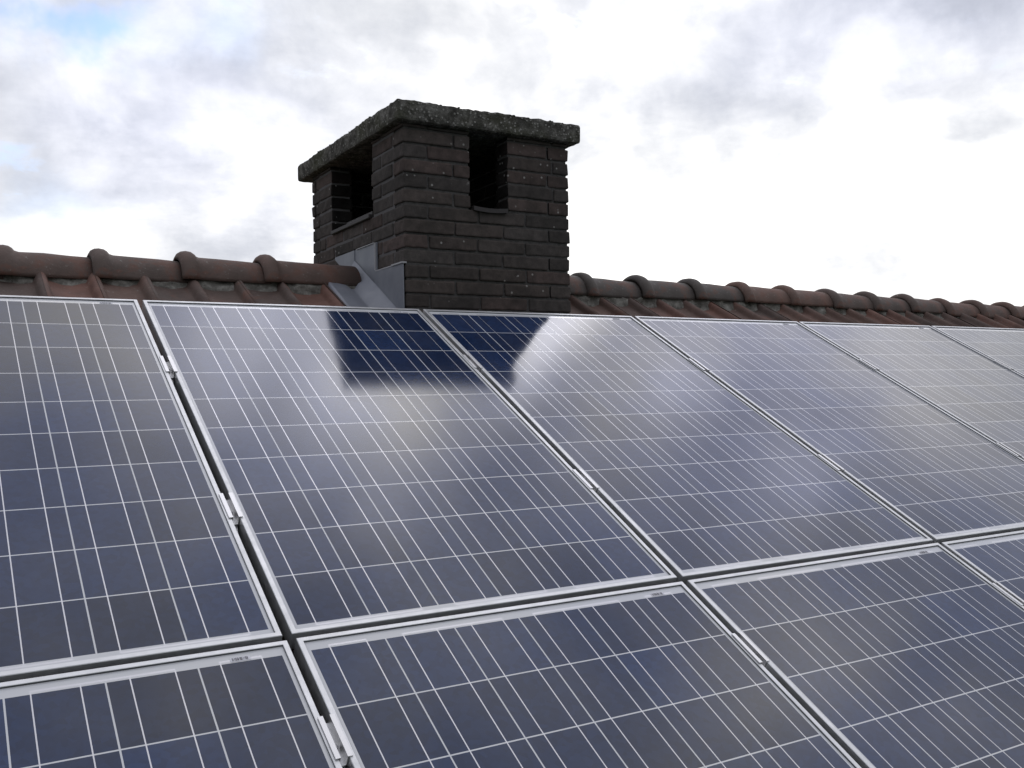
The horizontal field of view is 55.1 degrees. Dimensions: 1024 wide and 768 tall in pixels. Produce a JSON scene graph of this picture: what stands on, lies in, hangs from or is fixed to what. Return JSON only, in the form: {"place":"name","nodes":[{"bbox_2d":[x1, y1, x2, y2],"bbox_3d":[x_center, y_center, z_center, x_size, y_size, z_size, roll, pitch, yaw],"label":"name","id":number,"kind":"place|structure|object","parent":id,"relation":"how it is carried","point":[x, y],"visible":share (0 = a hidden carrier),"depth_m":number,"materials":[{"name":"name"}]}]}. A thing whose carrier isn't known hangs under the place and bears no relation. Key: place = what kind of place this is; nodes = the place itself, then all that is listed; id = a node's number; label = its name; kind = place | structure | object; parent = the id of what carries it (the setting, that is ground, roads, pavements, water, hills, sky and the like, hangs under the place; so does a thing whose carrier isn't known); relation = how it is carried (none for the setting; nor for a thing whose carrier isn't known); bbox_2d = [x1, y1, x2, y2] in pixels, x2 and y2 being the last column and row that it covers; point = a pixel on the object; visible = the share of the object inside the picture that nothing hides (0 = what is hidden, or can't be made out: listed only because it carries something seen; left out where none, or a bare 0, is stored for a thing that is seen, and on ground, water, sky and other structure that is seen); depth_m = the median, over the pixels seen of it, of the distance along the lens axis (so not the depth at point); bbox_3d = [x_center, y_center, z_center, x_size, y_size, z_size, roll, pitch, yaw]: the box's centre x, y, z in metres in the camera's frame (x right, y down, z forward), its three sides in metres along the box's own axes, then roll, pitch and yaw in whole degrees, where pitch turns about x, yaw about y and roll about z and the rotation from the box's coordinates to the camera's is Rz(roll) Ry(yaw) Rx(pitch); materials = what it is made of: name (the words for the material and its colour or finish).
{"place":"outdoors","nodes":[
{"label":"outdoors","id":0,"kind":"place"},
{"bbox_2d":[0,99,1023,714],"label":"house","id":1,"kind":"structure","parent":0,"point":[426,205],"depth_m":4.18,"materials":[{"name":"brick"}]},
{"label":"rail","id":2,"kind":"object","parent":1,"relation":"attached to","visible":0},
{"bbox_2d":[159,356,177,381],"bbox_3d":[-0.988,-0.034,2.822,0.032,0.043,0.125,-1,28,-31],"label":"panel clamp","id":3,"kind":"object","parent":2,"relation":"attached to","point":[170,367],"visible":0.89,"depth_m":2.82,"materials":[{"name":"silver metal"}]},
{"bbox_2d":[462,355,482,371],"bbox_3d":[-0.135,-0.054,3.359,0.032,0.043,0.125,-1,28,-31],"label":"panel clamp","id":4,"kind":"object","parent":2,"relation":"attached to","point":[472,361],"visible":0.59,"depth_m":3.36,"materials":[{"name":"silver metal"}]},
{"bbox_2d":[423,309,932,584],"bbox_3d":[0.466,0.112,3.344,0.990,0.040,1.650,-1,28,-31],"label":"solar panel","id":5,"kind":"object","parent":2,"relation":"on","point":[689,468],"visible":1,"depth_m":3.15,"materials":[{"name":"blue"}]},
{"bbox_2d":[688,358,708,372],"bbox_3d":[0.738,-0.053,3.865,0.032,0.043,0.125,-1,28,-31],"label":"panel clamp","id":6,"kind":"object","parent":2,"relation":"attached to","point":[700,365],"visible":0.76,"depth_m":3.86,"materials":[{"name":"silver metal"}]},
{"bbox_2d":[859,359,879,370],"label":"panel clamp","id":7,"kind":"object","parent":2,"relation":"attached to","point":[870,364],"visible":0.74,"depth_m":4.39,"materials":[{"name":"silver metal"}]},
{"bbox_2d":[994,360,1012,369],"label":"panel clamp","id":8,"kind":"object","parent":2,"relation":"attached to","point":[1005,365],"visible":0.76,"depth_m":4.91,"materials":[{"name":"silver metal"}]},
{"bbox_3d":[1.485,0.315,3.589,9.100,0.040,0.040,-1,28,-31],"label":"rail","id":9,"kind":"object","parent":1,"relation":"attached to","visible":0},
{"bbox_2d":[0,295,281,682],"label":"solar panel","id":10,"kind":"object","parent":9,"relation":"attached to","point":[121,543],"visible":1,"depth_m":2.16,"materials":[{"name":"blue"}]},
{"bbox_2d":[219,492,242,531],"bbox_3d":[-0.651,0.304,2.270,0.032,0.043,0.125,-1,28,-31],"label":"panel clamp","id":11,"kind":"object","parent":9,"relation":"attached to","point":[232,508],"visible":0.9,"depth_m":2.27,"materials":[{"name":"silver metal"}]},
{"bbox_2d":[142,300,676,648],"bbox_3d":[-0.397,0.122,2.822,0.990,0.040,1.650,-1,28,-31],"label":"solar panel","id":12,"kind":"object","parent":9,"relation":"attached to","point":[372,466],"visible":1,"depth_m":2.59,"materials":[{"name":"blue"}]},
{"bbox_2d":[572,469,599,491],"bbox_3d":[0.211,0.294,2.794,0.032,0.043,0.125,-1,28,-31],"label":"panel clamp","id":13,"kind":"object","parent":9,"relation":"attached to","point":[586,479],"visible":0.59,"depth_m":2.79,"materials":[{"name":"silver metal"}]},
{"bbox_2d":[634,316,1023,543],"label":"solar panel","id":14,"kind":"object","parent":9,"relation":"attached to","point":[935,474],"visible":1,"depth_m":3.75,"materials":[{"name":"blue"}]},
{"bbox_2d":[818,454,844,471],"bbox_3d":[1.078,0.288,3.309,0.032,0.043,0.125,-1,28,-31],"label":"panel clamp","id":15,"kind":"object","parent":9,"relation":"attached to","point":[835,465],"visible":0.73,"depth_m":3.31,"materials":[{"name":"silver metal"}]},
{"bbox_2d":[799,322,1023,459],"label":"solar panel","id":16,"kind":"object","parent":9,"relation":"attached to","point":[980,393],"visible":1,"depth_m":4.57,"materials":[{"name":"blue"}]},
{"bbox_2d":[931,326,1023,375],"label":"solar panel","id":17,"kind":"object","parent":9,"relation":"attached to","point":[1005,346],"visible":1,"depth_m":5.26,"materials":[{"name":"blue"}]},
{"bbox_2d":[996,442,1021,456],"bbox_3d":[1.942,0.279,3.829,0.032,0.043,0.125,-1,28,-31],"label":"panel clamp","id":18,"kind":"object","parent":9,"relation":"attached to","point":[1009,449],"visible":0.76,"depth_m":3.83,"materials":[{"name":"silver metal"}]},
{"label":"rail","id":19,"kind":"object","parent":1,"relation":"attached to","visible":0},
{"bbox_2d":[0,640,341,767],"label":"solar panel","id":20,"kind":"object","parent":19,"relation":"attached to","point":[252,706],"visible":1,"depth_m":1.68,"materials":[{"name":"blue"}]},
{"bbox_2d":[317,714,352,767],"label":"panel clamp","id":21,"kind":"object","parent":19,"relation":"attached to","point":[337,741],"visible":0.95,"depth_m":1.72,"materials":[{"name":"silver metal"}]},
{"bbox_2d":[732,632,769,666],"bbox_3d":[0.548,0.628,2.251,0.032,0.043,0.125,-1,28,-31],"label":"panel clamp","id":22,"kind":"object","parent":19,"relation":"attached to","point":[750,647],"visible":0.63,"depth_m":2.25,"materials":[{"name":"silver metal"}]},
{"bbox_2d":[992,582,1023,605],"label":"panel clamp","id":23,"kind":"object","parent":19,"relation":"attached to","point":[1010,594],"visible":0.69,"depth_m":2.78,"materials":[{"name":"silver metal"}]},
{"bbox_3d":[2.253,1.086,2.334,9.100,0.040,0.040,-1,28,-31],"label":"rail","id":24,"kind":"object","parent":1,"relation":"attached to","visible":0},
{"bbox_2d":[293,581,860,767],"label":"solar panel","id":25,"kind":"object","parent":24,"relation":"attached to","point":[674,675],"visible":1,"depth_m":1.98,"materials":[{"name":"blue"}]},
{"bbox_2d":[686,543,1023,767],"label":"solar panel","id":26,"kind":"object","parent":24,"relation":"attached to","point":[910,657],"visible":1,"depth_m":2.38,"materials":[{"name":"blue"}]},
{"bbox_2d":[940,530,1023,599],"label":"solar panel","id":27,"kind":"object","parent":24,"relation":"attached to","point":[995,558],"visible":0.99,"depth_m":2.97,"materials":[{"name":"blue"}]},
{"bbox_2d":[0,0,1023,306],"label":"sky","id":28,"kind":"structure","parent":0,"point":[851,147],"materials":[{"name":"white"}]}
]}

